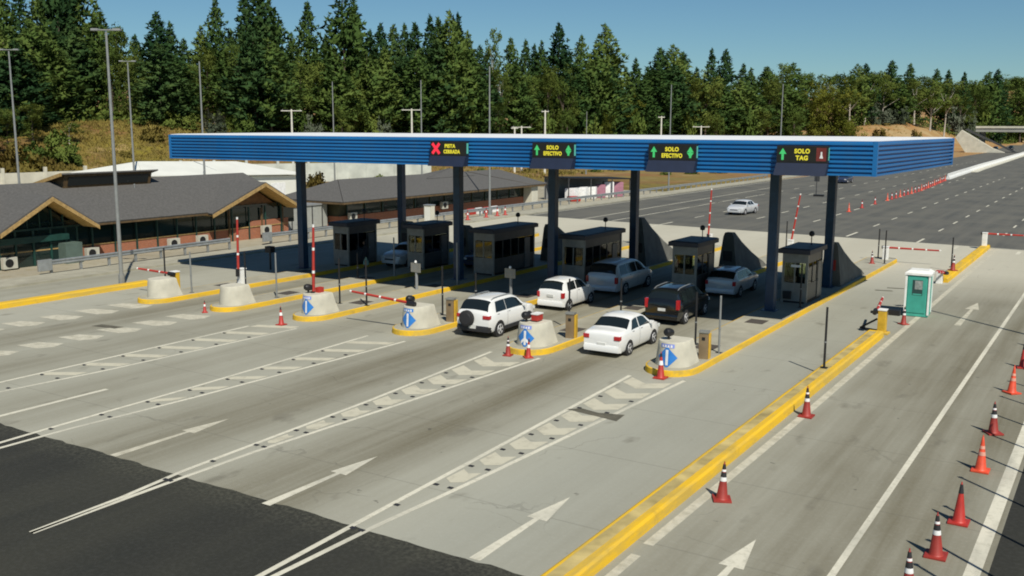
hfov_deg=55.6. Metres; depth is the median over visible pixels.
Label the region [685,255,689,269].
side window
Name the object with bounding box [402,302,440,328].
bullnose block
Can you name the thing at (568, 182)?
open shed
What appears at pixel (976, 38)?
sky
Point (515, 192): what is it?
window
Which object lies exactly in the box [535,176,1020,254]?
lane line marking
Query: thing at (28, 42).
pine tree
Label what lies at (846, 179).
hatchback
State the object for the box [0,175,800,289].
pavement
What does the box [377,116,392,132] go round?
shrub
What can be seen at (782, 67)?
gum tree
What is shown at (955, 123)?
shrub
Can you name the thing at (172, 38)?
pine tree
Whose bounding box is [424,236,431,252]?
side window
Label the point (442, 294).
sensor post
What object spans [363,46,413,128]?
pine tree
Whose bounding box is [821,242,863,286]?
exit wedge block
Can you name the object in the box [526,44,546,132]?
pine tree
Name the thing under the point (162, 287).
bullnose block
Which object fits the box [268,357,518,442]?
hatching marking
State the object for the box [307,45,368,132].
pine tree
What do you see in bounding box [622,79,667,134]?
pine tree
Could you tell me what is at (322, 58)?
pine tree
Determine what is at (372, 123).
shrub
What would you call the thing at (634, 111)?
leafy tree
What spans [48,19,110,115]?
pine tree
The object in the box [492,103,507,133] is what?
leafy tree
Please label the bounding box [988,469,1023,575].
road shoulder
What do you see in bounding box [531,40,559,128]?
pine tree
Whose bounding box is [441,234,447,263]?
door
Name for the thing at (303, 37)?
pine tree
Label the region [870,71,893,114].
leafy tree
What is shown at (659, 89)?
pine tree
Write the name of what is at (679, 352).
bullnose block
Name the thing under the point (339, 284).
sensor post
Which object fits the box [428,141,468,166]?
lane sign
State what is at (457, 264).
sensor post
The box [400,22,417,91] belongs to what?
pine tree
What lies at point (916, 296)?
door
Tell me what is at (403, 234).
exit wedge block
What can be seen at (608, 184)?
bulk bag
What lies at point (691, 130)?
shrub
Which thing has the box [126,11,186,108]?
pine tree
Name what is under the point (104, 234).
window
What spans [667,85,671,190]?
lamp post
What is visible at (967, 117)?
leafy tree
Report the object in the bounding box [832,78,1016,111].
distant forest
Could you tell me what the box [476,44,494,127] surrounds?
pine tree
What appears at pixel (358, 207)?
window
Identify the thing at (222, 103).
pine tree
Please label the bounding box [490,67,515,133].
gum tree
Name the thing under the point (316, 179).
shrub
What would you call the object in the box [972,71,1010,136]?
pine tree
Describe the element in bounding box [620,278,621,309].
sensor post
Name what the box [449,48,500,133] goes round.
pine tree
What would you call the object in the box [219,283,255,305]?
bullnose block
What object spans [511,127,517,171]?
utility pole
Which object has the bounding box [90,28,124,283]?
lamp post
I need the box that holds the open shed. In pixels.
[543,176,630,199]
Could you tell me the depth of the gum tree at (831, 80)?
400.37 m
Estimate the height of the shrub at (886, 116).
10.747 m
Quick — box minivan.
[586,257,652,294]
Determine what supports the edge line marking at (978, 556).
on the concrete apron pavement at (806, 495)
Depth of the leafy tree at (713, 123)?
309.48 m
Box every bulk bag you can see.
[565,188,578,197]
[576,186,588,199]
[587,186,596,198]
[595,184,605,197]
[603,181,613,196]
[613,181,623,196]
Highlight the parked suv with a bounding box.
[457,291,534,336]
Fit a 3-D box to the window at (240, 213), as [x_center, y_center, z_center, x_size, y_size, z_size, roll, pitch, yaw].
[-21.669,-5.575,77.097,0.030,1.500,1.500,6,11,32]
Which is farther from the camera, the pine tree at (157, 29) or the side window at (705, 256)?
the pine tree at (157, 29)
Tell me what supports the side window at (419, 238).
in the toll booth at (427, 241)
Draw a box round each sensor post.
[163,248,165,275]
[189,252,193,292]
[244,251,246,283]
[274,253,278,297]
[337,258,341,303]
[357,253,358,277]
[363,260,369,305]
[392,237,396,275]
[441,266,444,314]
[455,243,459,284]
[475,273,476,294]
[568,279,570,310]
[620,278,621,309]
[694,292,697,344]
[715,296,722,353]
[798,264,802,307]
[820,307,828,368]
[876,229,879,257]
[882,230,886,263]
[949,237,953,266]
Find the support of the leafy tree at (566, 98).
on the ground at (651, 179)
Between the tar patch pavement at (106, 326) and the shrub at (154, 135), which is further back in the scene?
the shrub at (154, 135)
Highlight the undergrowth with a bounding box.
[0,100,1013,144]
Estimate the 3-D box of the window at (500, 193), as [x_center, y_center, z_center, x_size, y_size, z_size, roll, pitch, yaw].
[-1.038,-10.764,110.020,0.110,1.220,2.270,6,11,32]
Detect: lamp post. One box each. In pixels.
[0,49,20,183]
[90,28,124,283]
[119,60,135,169]
[199,61,205,173]
[332,82,335,179]
[420,80,422,173]
[488,66,490,214]
[585,113,586,173]
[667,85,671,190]
[780,84,783,135]
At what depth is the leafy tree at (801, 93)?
351.52 m
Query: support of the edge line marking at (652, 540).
on the concrete apron pavement at (806, 495)
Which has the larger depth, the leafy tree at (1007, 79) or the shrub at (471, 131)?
the leafy tree at (1007, 79)
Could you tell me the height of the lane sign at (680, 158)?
1.200 m
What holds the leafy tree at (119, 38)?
on the ground at (651, 179)
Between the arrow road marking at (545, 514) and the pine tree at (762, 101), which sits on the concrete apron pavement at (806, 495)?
the arrow road marking at (545, 514)
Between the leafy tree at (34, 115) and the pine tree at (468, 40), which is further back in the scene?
the pine tree at (468, 40)
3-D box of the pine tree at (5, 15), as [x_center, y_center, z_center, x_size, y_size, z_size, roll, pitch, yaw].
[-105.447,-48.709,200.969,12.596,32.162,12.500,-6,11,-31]
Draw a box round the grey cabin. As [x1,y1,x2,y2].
[288,203,326,229]
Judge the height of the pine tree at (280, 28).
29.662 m
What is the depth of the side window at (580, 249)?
57.22 m
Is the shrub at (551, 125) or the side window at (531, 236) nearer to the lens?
the side window at (531, 236)
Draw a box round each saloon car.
[381,241,418,266]
[583,310,659,355]
[727,199,758,214]
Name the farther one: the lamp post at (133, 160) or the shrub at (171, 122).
the shrub at (171, 122)
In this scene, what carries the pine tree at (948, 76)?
on the ground at (651, 179)
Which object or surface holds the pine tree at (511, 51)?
on the ground at (651, 179)
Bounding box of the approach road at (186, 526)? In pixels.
[0,423,522,575]
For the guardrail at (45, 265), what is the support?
on the yard at (20, 272)
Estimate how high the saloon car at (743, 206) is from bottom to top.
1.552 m
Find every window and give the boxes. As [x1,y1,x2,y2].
[67,174,147,185]
[93,224,111,242]
[115,222,133,240]
[137,220,154,237]
[158,218,173,235]
[177,217,193,233]
[197,216,211,231]
[215,209,228,229]
[232,208,246,227]
[249,206,262,220]
[266,205,278,218]
[281,204,293,221]
[335,234,339,248]
[341,234,346,249]
[346,203,362,214]
[349,233,357,250]
[359,232,366,248]
[365,201,380,213]
[382,200,396,211]
[406,198,412,208]
[410,236,416,251]
[414,197,427,207]
[417,236,421,249]
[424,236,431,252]
[430,195,442,205]
[433,234,439,251]
[444,194,452,203]
[464,193,470,201]
[472,191,483,201]
[476,240,482,256]
[484,241,491,255]
[485,190,495,199]
[495,241,501,258]
[497,189,507,198]
[503,239,509,256]
[509,188,519,197]
[511,238,517,255]
[519,236,524,253]
[526,235,532,251]
[565,247,570,264]
[572,247,578,262]
[579,248,582,260]
[585,247,591,266]
[593,245,599,263]
[600,244,606,259]
[607,242,612,257]
[614,241,619,256]
[648,289,677,300]
[675,254,679,272]
[680,255,683,270]
[681,290,687,301]
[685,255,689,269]
[686,287,694,299]
[693,287,701,295]
[697,255,701,274]
[703,253,707,272]
[785,262,787,280]
[788,262,792,279]
[808,263,811,283]
[812,261,816,281]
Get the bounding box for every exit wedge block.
[399,221,452,247]
[464,225,473,256]
[540,224,564,260]
[638,217,672,266]
[719,232,765,270]
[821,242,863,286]
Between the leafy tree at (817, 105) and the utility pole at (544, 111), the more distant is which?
the leafy tree at (817, 105)
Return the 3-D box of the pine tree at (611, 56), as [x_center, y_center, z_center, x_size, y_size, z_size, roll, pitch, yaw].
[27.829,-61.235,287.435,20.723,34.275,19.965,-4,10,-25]
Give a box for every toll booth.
[328,209,379,266]
[402,210,452,268]
[469,212,537,275]
[558,217,625,283]
[668,225,718,291]
[778,231,827,303]
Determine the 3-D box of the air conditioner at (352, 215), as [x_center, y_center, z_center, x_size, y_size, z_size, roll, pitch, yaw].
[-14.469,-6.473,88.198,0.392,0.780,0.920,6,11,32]
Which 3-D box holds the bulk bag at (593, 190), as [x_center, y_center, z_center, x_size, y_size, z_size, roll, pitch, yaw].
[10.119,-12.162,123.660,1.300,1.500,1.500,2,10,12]
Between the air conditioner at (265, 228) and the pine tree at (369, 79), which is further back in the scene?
the pine tree at (369, 79)
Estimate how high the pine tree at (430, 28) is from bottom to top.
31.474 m
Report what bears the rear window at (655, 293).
in the people carrier
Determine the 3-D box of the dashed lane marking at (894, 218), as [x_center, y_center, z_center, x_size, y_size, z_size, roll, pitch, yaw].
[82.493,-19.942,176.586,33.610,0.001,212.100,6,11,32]
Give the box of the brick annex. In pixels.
[286,168,547,225]
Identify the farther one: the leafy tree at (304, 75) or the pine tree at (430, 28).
the pine tree at (430, 28)
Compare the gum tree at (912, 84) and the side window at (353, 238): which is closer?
the side window at (353, 238)
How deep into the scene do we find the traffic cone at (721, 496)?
23.64 m
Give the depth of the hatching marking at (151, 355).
39.75 m
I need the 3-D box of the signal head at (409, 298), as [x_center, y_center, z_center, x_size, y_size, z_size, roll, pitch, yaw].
[-4.522,0.531,43.208,0.407,0.445,0.320,-8,13,-42]
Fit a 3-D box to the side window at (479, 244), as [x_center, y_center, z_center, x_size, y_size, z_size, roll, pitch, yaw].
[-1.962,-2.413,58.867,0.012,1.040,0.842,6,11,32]
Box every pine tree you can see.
[0,0,24,50]
[0,27,51,134]
[0,40,63,133]
[0,52,25,134]
[7,19,83,124]
[9,0,33,37]
[20,0,57,69]
[28,0,97,54]
[38,33,98,122]
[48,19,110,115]
[53,0,103,57]
[78,4,127,108]
[78,45,122,110]
[117,34,143,110]
[125,42,195,122]
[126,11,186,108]
[137,53,209,115]
[163,20,190,110]
[178,38,202,117]
[186,25,216,112]
[196,0,233,87]
[198,54,244,121]
[213,26,293,132]
[213,28,237,116]
[224,0,267,119]
[225,0,297,112]
[233,37,305,132]
[257,0,301,100]
[266,49,308,129]
[285,32,312,115]
[294,1,327,116]
[307,0,383,132]
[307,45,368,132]
[312,34,328,118]
[342,0,373,82]
[346,52,401,132]
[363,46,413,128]
[366,29,374,55]
[371,22,394,88]
[381,24,405,90]
[385,55,428,132]
[387,48,455,132]
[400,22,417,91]
[403,22,428,110]
[409,39,472,133]
[422,14,436,89]
[423,41,487,133]
[426,8,482,90]
[431,16,446,47]
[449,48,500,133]
[454,12,464,43]
[456,30,481,92]
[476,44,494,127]
[477,63,507,133]
[493,62,541,133]
[495,37,529,114]
[517,38,541,133]
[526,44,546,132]
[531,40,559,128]
[539,22,577,133]
[554,66,605,133]
[568,34,596,98]
[570,54,627,134]
[581,23,638,122]
[591,67,639,134]
[622,67,634,101]
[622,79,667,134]
[626,57,650,100]
[637,66,659,122]
[640,47,688,133]
[641,67,691,134]
[651,43,702,113]
[654,64,707,134]
[668,51,708,132]
[693,67,707,134]
[702,47,719,134]
[703,78,748,134]
[710,48,739,134]
[719,79,767,135]
[736,62,753,96]
[737,82,780,131]
[746,67,766,104]
[754,66,786,119]
[763,83,811,135]
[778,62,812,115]
[834,63,877,124]
[850,63,884,125]
[880,60,910,118]
[880,80,921,121]
[902,63,924,119]
[922,68,949,122]
[935,69,959,124]
[951,71,976,130]
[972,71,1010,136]
[988,69,1015,141]
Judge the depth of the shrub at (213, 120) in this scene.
195.72 m
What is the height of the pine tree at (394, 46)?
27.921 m
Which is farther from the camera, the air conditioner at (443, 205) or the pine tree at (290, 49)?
the pine tree at (290, 49)
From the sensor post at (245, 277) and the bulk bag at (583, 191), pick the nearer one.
the sensor post at (245, 277)
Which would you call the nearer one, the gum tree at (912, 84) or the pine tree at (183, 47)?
the pine tree at (183, 47)
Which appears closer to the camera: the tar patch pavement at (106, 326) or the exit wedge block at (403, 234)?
the tar patch pavement at (106, 326)
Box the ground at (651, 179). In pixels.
[0,90,1023,191]
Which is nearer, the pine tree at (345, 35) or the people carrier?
the people carrier
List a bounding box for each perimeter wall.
[0,166,86,184]
[179,160,430,181]
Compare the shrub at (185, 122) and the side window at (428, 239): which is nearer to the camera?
the side window at (428, 239)
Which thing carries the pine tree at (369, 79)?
on the ground at (651, 179)
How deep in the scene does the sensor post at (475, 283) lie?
48.52 m
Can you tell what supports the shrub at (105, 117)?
on the ground at (651, 179)
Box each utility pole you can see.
[281,109,301,162]
[411,109,412,132]
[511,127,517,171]
[512,126,530,171]
[542,110,548,172]
[658,116,664,134]
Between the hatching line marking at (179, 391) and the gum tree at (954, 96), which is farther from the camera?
the gum tree at (954, 96)
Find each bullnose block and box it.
[147,276,182,297]
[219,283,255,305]
[302,291,338,314]
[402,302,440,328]
[517,318,557,347]
[655,336,698,367]
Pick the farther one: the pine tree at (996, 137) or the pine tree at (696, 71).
the pine tree at (996, 137)
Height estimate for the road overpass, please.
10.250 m
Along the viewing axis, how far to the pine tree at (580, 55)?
283.16 m
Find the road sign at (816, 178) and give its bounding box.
[814,176,819,193]
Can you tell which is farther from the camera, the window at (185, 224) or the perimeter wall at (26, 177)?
the perimeter wall at (26, 177)
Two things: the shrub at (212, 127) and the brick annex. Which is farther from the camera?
the shrub at (212, 127)
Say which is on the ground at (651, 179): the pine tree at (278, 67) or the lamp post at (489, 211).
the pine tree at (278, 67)
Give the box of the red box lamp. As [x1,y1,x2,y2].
[315,287,323,292]
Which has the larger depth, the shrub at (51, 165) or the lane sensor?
the shrub at (51, 165)
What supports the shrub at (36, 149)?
on the ground at (651, 179)
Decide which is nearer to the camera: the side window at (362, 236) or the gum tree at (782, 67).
the side window at (362, 236)
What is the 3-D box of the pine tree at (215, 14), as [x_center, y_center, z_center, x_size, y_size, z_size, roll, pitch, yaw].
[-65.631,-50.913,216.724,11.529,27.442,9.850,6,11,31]
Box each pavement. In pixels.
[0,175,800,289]
[0,215,1023,575]
[94,324,120,328]
[568,408,623,420]
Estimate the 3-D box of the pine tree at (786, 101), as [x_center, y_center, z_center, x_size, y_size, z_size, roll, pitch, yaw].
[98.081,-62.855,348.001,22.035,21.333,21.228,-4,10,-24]
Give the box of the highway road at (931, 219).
[530,144,1023,249]
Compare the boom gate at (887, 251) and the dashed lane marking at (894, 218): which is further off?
the dashed lane marking at (894, 218)
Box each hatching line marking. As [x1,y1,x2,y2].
[0,326,296,391]
[0,335,405,448]
[29,351,540,532]
[256,375,684,575]
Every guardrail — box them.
[37,238,230,272]
[262,174,767,242]
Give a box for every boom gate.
[136,267,179,286]
[236,217,246,283]
[310,224,314,292]
[350,290,416,306]
[706,188,712,236]
[787,194,800,244]
[860,296,900,334]
[882,246,940,259]
[936,270,948,283]
[981,232,1023,245]
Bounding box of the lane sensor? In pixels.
[265,246,274,269]
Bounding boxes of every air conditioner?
[0,257,17,270]
[84,247,99,255]
[167,238,179,245]
[196,234,207,241]
[260,225,271,234]
[348,212,356,219]
[440,201,447,209]
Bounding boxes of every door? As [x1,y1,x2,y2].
[271,182,285,194]
[368,232,374,261]
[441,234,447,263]
[524,237,529,266]
[612,243,617,257]
[708,253,712,275]
[816,260,821,296]
[906,276,926,313]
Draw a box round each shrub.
[0,147,23,172]
[2,143,28,156]
[11,151,45,172]
[18,139,49,162]
[34,154,60,171]
[44,129,83,166]
[57,161,76,170]
[97,108,119,120]
[119,150,131,157]
[128,113,153,124]
[138,126,164,142]
[156,110,181,129]
[176,112,201,130]
[203,109,226,130]
[205,118,228,132]
[222,115,236,132]
[228,112,256,132]
[287,110,312,132]
[303,112,323,132]
[306,171,325,186]
[360,112,383,132]
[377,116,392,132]
[456,107,476,133]
[516,168,536,172]
[535,112,556,133]
[580,117,602,134]
[629,109,646,134]
[678,112,698,134]
[736,105,758,135]
[862,101,884,125]
[871,127,886,136]
[874,104,897,125]
[893,106,912,124]
[911,129,922,136]
[943,105,965,135]
[963,110,978,138]
[976,108,990,141]
[1002,109,1016,143]
[1015,110,1023,142]
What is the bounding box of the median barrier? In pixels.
[946,152,1023,178]
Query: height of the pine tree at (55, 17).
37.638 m
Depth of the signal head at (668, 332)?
36.22 m
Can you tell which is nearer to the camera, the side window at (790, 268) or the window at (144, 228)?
the side window at (790, 268)
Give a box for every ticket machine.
[445,297,457,321]
[565,311,577,338]
[698,329,711,359]
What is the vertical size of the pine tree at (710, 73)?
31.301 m
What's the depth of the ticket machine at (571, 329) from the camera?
40.80 m
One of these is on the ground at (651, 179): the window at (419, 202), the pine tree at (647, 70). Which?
the pine tree at (647, 70)
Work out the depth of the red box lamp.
46.32 m
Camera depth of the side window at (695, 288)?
46.44 m
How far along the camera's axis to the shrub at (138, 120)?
190.57 m
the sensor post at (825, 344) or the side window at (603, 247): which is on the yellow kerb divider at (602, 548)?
the sensor post at (825, 344)
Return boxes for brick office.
[0,169,296,270]
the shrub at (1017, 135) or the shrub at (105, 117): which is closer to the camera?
the shrub at (105, 117)
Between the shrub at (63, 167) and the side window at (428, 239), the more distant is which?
the shrub at (63, 167)
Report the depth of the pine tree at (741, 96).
329.19 m
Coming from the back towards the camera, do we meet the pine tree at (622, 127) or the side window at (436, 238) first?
the pine tree at (622, 127)
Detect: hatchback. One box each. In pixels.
[464,250,473,267]
[537,276,594,310]
[838,176,852,183]
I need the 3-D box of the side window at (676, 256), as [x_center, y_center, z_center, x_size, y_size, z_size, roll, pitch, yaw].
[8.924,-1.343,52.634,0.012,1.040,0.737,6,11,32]
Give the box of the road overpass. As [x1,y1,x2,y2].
[976,126,1023,142]
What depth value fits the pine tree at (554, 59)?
275.44 m
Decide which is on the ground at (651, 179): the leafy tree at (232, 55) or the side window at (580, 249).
the leafy tree at (232, 55)
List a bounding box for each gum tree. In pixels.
[53,119,84,143]
[481,28,508,92]
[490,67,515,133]
[770,63,797,132]
[809,74,839,100]
[830,76,871,119]
[849,73,882,125]
[873,74,906,123]
[904,78,938,124]
[917,80,952,130]
[927,79,964,136]
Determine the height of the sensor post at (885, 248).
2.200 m
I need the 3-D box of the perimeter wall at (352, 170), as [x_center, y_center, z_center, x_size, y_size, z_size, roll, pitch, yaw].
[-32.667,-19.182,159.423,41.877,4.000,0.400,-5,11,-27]
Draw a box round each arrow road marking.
[111,418,229,456]
[262,457,375,505]
[469,497,569,560]
[718,540,755,575]
[955,303,978,325]
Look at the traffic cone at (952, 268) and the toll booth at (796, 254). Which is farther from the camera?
the traffic cone at (952, 268)
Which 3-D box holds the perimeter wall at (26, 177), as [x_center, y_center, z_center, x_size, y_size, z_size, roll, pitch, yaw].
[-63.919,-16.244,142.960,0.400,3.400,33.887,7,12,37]
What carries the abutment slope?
on the ground at (651, 179)
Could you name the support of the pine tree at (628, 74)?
on the ground at (651, 179)
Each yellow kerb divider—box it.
[0,280,146,308]
[540,330,883,575]
[943,245,989,282]
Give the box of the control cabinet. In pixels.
[424,204,434,220]
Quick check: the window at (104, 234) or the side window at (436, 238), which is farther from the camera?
the window at (104, 234)
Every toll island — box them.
[138,232,538,303]
[210,241,541,311]
[292,240,628,321]
[392,245,721,335]
[510,253,782,355]
[645,256,896,376]
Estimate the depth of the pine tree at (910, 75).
453.59 m
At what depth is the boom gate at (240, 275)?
54.29 m
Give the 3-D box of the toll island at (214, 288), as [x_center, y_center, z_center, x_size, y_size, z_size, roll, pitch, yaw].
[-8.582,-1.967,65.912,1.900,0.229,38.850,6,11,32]
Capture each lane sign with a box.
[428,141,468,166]
[529,142,575,169]
[645,144,697,172]
[773,145,829,175]
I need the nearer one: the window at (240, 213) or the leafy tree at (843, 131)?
the window at (240, 213)
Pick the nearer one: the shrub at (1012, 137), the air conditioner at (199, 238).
the air conditioner at (199, 238)
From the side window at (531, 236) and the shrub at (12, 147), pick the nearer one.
the side window at (531, 236)
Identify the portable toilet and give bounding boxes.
[903,268,934,316]
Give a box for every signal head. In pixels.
[304,284,312,292]
[405,295,414,300]
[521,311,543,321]
[664,328,673,339]
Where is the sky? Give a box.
[2,0,1023,95]
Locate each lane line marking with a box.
[0,389,108,416]
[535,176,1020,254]
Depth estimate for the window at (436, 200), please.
99.59 m
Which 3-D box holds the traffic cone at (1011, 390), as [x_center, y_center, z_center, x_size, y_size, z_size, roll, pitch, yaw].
[17.221,3.129,33.381,0.440,0.990,0.440,-1,9,-17]
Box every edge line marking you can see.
[605,249,998,575]
[827,293,1023,575]
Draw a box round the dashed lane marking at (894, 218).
[665,169,1023,235]
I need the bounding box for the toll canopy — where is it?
[168,132,954,311]
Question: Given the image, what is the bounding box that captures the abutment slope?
[955,128,1015,152]
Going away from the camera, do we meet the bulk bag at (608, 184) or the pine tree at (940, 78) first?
the bulk bag at (608, 184)
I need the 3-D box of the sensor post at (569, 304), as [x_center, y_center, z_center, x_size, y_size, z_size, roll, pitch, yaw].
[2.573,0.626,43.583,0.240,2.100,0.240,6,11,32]
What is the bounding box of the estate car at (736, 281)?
[705,265,758,297]
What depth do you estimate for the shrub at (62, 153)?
164.82 m
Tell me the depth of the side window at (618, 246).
58.30 m
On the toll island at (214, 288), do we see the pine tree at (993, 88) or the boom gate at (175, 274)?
the boom gate at (175, 274)
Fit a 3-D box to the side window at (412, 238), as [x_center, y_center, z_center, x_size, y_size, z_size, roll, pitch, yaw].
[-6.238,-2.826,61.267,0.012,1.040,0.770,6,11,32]
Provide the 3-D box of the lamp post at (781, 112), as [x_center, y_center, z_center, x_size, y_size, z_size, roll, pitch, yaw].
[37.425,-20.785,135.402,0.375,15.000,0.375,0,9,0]
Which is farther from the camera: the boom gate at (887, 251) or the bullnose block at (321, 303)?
the boom gate at (887, 251)
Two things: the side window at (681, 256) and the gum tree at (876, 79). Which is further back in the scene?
the gum tree at (876, 79)
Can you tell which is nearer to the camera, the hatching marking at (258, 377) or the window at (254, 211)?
the hatching marking at (258, 377)
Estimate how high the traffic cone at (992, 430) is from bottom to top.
0.990 m
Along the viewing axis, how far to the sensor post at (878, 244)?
66.41 m
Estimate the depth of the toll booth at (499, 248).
59.01 m
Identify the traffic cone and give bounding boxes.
[202,300,207,312]
[275,306,286,325]
[502,337,513,356]
[523,339,533,358]
[653,351,668,379]
[712,461,731,503]
[797,386,814,418]
[869,250,874,263]
[897,307,909,324]
[904,548,913,575]
[923,512,947,561]
[947,255,957,270]
[947,482,969,527]
[970,435,990,474]
[983,401,1003,435]
[1002,365,1021,394]
[1016,345,1023,368]
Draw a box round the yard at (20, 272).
[0,186,661,279]
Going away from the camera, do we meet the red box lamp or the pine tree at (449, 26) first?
the red box lamp
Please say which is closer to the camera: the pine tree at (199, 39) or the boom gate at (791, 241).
the boom gate at (791, 241)
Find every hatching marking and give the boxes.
[0,303,151,329]
[0,314,208,355]
[38,325,298,374]
[143,341,394,402]
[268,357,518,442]
[447,377,671,482]
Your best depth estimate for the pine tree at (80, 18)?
217.24 m
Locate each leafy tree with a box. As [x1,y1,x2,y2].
[0,108,12,130]
[0,108,28,149]
[14,103,45,140]
[95,41,126,120]
[102,22,141,108]
[113,52,140,114]
[130,59,156,114]
[183,61,201,114]
[190,45,219,115]
[222,41,247,110]
[289,51,318,120]
[307,61,330,128]
[331,106,353,132]
[338,70,370,132]
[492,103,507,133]
[520,73,542,133]
[531,64,562,133]
[543,63,584,133]
[557,109,578,133]
[594,108,615,134]
[620,93,645,131]
[681,76,705,120]
[691,68,726,134]
[705,109,726,134]
[755,108,772,135]
[757,77,785,135]
[782,106,808,135]
[783,80,818,128]
[794,71,828,129]
[796,80,836,135]
[814,77,866,136]
[824,104,859,135]
[825,71,857,118]
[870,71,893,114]
[916,74,937,116]
[942,84,977,129]
[966,87,992,137]
[968,80,993,125]
[992,74,1023,90]
[1001,90,1023,125]
[1002,81,1023,136]
[1009,77,1023,94]
[1010,79,1023,142]
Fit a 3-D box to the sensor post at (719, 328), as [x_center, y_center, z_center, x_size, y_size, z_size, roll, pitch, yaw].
[8.174,1.438,38.191,0.240,2.300,0.240,6,11,32]
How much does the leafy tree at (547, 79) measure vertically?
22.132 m
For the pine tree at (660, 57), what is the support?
on the ground at (651, 179)
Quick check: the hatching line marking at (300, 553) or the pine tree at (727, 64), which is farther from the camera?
the pine tree at (727, 64)
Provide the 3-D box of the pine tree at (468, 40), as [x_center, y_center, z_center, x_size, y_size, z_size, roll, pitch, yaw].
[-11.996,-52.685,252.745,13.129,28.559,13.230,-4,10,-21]
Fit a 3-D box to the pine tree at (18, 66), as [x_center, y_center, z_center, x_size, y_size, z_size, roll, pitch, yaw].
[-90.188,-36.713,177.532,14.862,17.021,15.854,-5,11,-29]
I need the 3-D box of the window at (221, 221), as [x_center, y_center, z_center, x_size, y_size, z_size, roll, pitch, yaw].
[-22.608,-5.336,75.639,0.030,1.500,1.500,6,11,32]
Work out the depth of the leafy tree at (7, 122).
162.72 m
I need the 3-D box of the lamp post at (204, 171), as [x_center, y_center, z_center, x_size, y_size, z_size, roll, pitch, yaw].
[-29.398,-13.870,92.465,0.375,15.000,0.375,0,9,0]
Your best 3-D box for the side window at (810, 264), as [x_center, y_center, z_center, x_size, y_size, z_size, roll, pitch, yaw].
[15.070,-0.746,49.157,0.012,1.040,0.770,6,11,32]
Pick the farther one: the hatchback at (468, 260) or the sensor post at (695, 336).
the hatchback at (468, 260)
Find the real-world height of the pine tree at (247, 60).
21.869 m
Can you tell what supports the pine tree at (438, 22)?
on the ground at (651, 179)
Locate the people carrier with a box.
[645,281,709,323]
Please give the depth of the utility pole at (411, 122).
186.26 m
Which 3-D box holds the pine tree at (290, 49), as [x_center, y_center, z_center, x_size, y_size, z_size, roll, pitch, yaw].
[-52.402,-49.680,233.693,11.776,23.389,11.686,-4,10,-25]
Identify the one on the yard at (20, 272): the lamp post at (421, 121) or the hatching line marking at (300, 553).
the lamp post at (421, 121)
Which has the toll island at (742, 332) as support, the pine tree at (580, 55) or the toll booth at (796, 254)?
the toll booth at (796, 254)
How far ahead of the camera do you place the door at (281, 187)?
109.59 m
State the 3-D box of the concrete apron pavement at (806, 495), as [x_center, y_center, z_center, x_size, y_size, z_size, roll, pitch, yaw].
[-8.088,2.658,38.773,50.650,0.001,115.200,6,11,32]
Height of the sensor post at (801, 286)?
2.200 m
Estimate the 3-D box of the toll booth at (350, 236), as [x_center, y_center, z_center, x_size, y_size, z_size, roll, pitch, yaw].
[-10.142,-3.317,62.715,1.570,3.530,3.230,6,11,32]
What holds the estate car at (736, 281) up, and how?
on the concrete apron pavement at (806, 495)
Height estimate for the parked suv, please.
1.761 m
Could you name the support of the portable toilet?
on the concrete apron pavement at (806, 495)
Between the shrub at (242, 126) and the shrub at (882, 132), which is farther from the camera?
the shrub at (882, 132)
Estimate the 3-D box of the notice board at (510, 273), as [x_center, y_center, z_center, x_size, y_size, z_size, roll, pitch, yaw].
[-0.076,-0.367,50.977,0.720,1.620,0.210,8,12,40]
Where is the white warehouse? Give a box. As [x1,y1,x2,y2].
[70,161,307,194]
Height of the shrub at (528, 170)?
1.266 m
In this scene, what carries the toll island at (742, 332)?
on the concrete apron pavement at (806, 495)
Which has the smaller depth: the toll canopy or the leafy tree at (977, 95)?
the toll canopy
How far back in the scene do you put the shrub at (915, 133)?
401.76 m
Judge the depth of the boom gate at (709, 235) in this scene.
71.96 m
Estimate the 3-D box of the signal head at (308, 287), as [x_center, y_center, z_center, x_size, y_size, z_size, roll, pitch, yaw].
[-9.694,0.016,46.212,0.407,0.445,0.320,-8,13,-42]
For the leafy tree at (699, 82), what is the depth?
311.01 m
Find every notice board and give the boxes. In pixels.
[411,260,420,289]
[505,266,515,293]
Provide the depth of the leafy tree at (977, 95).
504.98 m
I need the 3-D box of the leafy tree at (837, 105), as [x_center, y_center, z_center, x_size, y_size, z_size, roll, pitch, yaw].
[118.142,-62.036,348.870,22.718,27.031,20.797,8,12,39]
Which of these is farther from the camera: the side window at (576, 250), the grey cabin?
the grey cabin
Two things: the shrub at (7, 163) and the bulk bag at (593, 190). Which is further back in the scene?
the shrub at (7, 163)
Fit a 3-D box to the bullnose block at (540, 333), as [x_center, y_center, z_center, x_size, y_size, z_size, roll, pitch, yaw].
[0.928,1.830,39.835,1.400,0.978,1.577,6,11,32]
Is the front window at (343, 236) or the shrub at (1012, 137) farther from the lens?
the shrub at (1012, 137)
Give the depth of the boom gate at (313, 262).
46.01 m
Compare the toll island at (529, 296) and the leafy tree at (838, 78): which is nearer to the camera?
the toll island at (529, 296)

